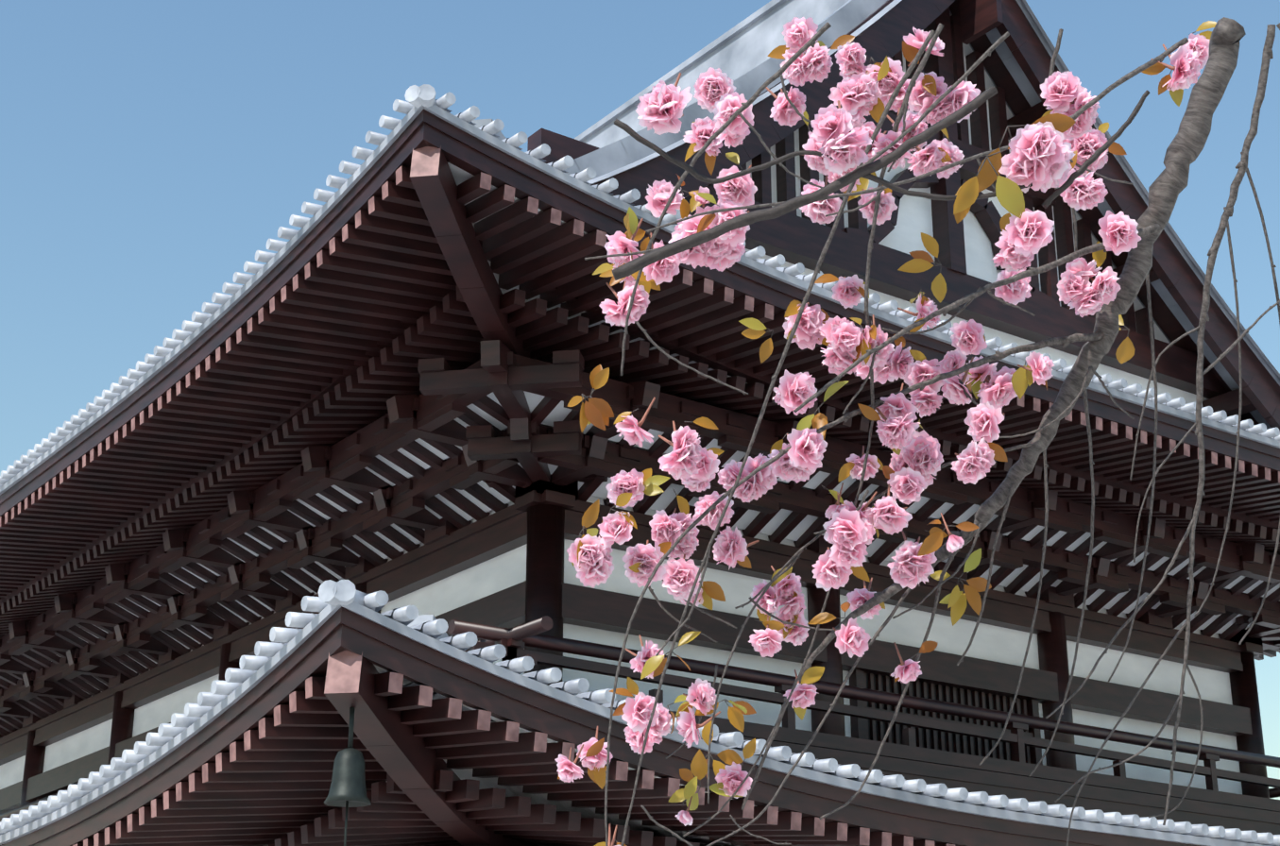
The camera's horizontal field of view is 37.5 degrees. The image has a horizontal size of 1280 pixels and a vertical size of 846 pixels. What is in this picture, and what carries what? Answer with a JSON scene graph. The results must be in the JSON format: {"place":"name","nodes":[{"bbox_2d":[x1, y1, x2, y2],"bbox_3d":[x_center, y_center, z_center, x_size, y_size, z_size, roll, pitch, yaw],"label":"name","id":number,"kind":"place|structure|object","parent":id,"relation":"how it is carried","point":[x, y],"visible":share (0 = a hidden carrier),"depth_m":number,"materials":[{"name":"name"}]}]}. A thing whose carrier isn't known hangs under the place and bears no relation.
{"place":"outdoors","nodes":[
{"label":"outdoors","id":0,"kind":"place"},
{"bbox_2d":[0,504,1279,845],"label":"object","id":1,"kind":"object","parent":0,"point":[537,610],"depth_m":24.07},
{"bbox_2d":[0,340,1279,753],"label":"brackets","id":2,"kind":"object","parent":1,"relation":"on","point":[40,693],"visible":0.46,"depth_m":24.38,"materials":[{"name":"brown wood"}]},
{"bbox_2d":[0,109,1279,660],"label":"eave wood","id":3,"kind":"object","parent":2,"relation":"on","point":[355,304],"visible":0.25,"depth_m":20.59,"materials":[{"name":"brown wood"}]},
{"bbox_2d":[447,162,747,383],"bbox_3d":[-2.162,3.828,33.668,20.360,1.000,28.760,14,-24,-34],"label":"sheathing","id":4,"kind":"object","parent":3,"relation":"on","point":[460,175],"depth_m":19.03,"materials":[{"name":"paint"}]},
{"bbox_2d":[202,0,1279,503],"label":"roof tiles","id":5,"kind":"object","parent":4,"relation":"on","point":[739,53],"visible":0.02,"depth_m":28.32,"materials":[{"name":"grey tile"}]},
{"bbox_2d":[272,0,1279,549],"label":"wooden gable","id":6,"kind":"object","parent":5,"relation":"attached to","point":[792,236],"visible":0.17,"depth_m":27.08,"materials":[{"name":"brown wood"}]},
{"bbox_2d":[0,84,1279,495],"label":"eave tiles","id":7,"kind":"object","parent":3,"relation":"on","point":[198,326],"visible":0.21,"depth_m":19.66,"materials":[{"name":"grey tile"}]},
{"bbox_2d":[49,391,1279,716],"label":"plaster bracket","id":8,"kind":"object","parent":2,"relation":"attached to","point":[663,501],"depth_m":23.76,"materials":[{"name":"white paint"}]},
{"bbox_2d":[0,0,1279,800],"label":"sky","id":9,"kind":"structure","parent":0,"point":[149,149],"materials":[{"name":"blue"}]},
{"bbox_2d":[207,13,1209,582],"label":"gable wall","id":10,"kind":"structure","parent":0,"point":[914,219],"depth_m":26.89,"materials":[{"name":"white paint"}]},
{"bbox_2d":[557,17,1279,845],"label":"cherry","id":11,"kind":"object","parent":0,"point":[1184,151],"depth_m":2.86,"materials":[{"name":"brown plant"}]},
{"bbox_2d":[568,44,1180,845],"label":"cherry calyx","id":12,"kind":"object","parent":11,"relation":"attached to","point":[703,725],"visible":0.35,"depth_m":2.83,"materials":[{"name":"plant"}]},
{"bbox_2d":[611,85,1149,280],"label":"cherry twigs","id":13,"kind":"object","parent":11,"relation":"attached to","point":[637,264],"visible":1,"depth_m":0.99,"materials":[{"name":"brown wood"}]},
{"bbox_2d":[554,17,1209,845],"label":"cherry blossoms","id":14,"kind":"object","parent":11,"relation":"attached to","point":[1040,157],"visible":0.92,"depth_m":2.79,"materials":[{"name":"pink plant"}]},
{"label":"brackets","id":15,"kind":"object","parent":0,"visible":0},
{"bbox_2d":[0,606,1201,845],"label":"eave wood","id":16,"kind":"object","parent":15,"relation":"on","point":[253,767],"visible":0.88,"depth_m":15.90,"materials":[{"name":"brown wood"}]},
{"bbox_2d":[324,707,370,845],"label":"wind bell","id":17,"kind":"object","parent":16,"relation":"hanging from","point":[348,789],"visible":0.98,"depth_m":13.83,"materials":[{"name":"brown metal"}]},
{"bbox_2d":[374,665,779,845],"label":"sheathing","id":18,"kind":"object","parent":16,"relation":"on","point":[516,791],"visible":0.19,"depth_m":18.41,"materials":[{"name":"paint"}]},
{"bbox_2d":[160,593,1028,802],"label":"roof tiles","id":19,"kind":"object","parent":18,"relation":"on","point":[421,619],"visible":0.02,"depth_m":15.29,"materials":[{"name":"grey tile"}]},
{"bbox_2d":[0,580,1279,845],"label":"eave tiles","id":20,"kind":"object","parent":16,"relation":"on","point":[327,605],"visible":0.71,"depth_m":16.04,"materials":[{"name":"grey tile"}]}
]}

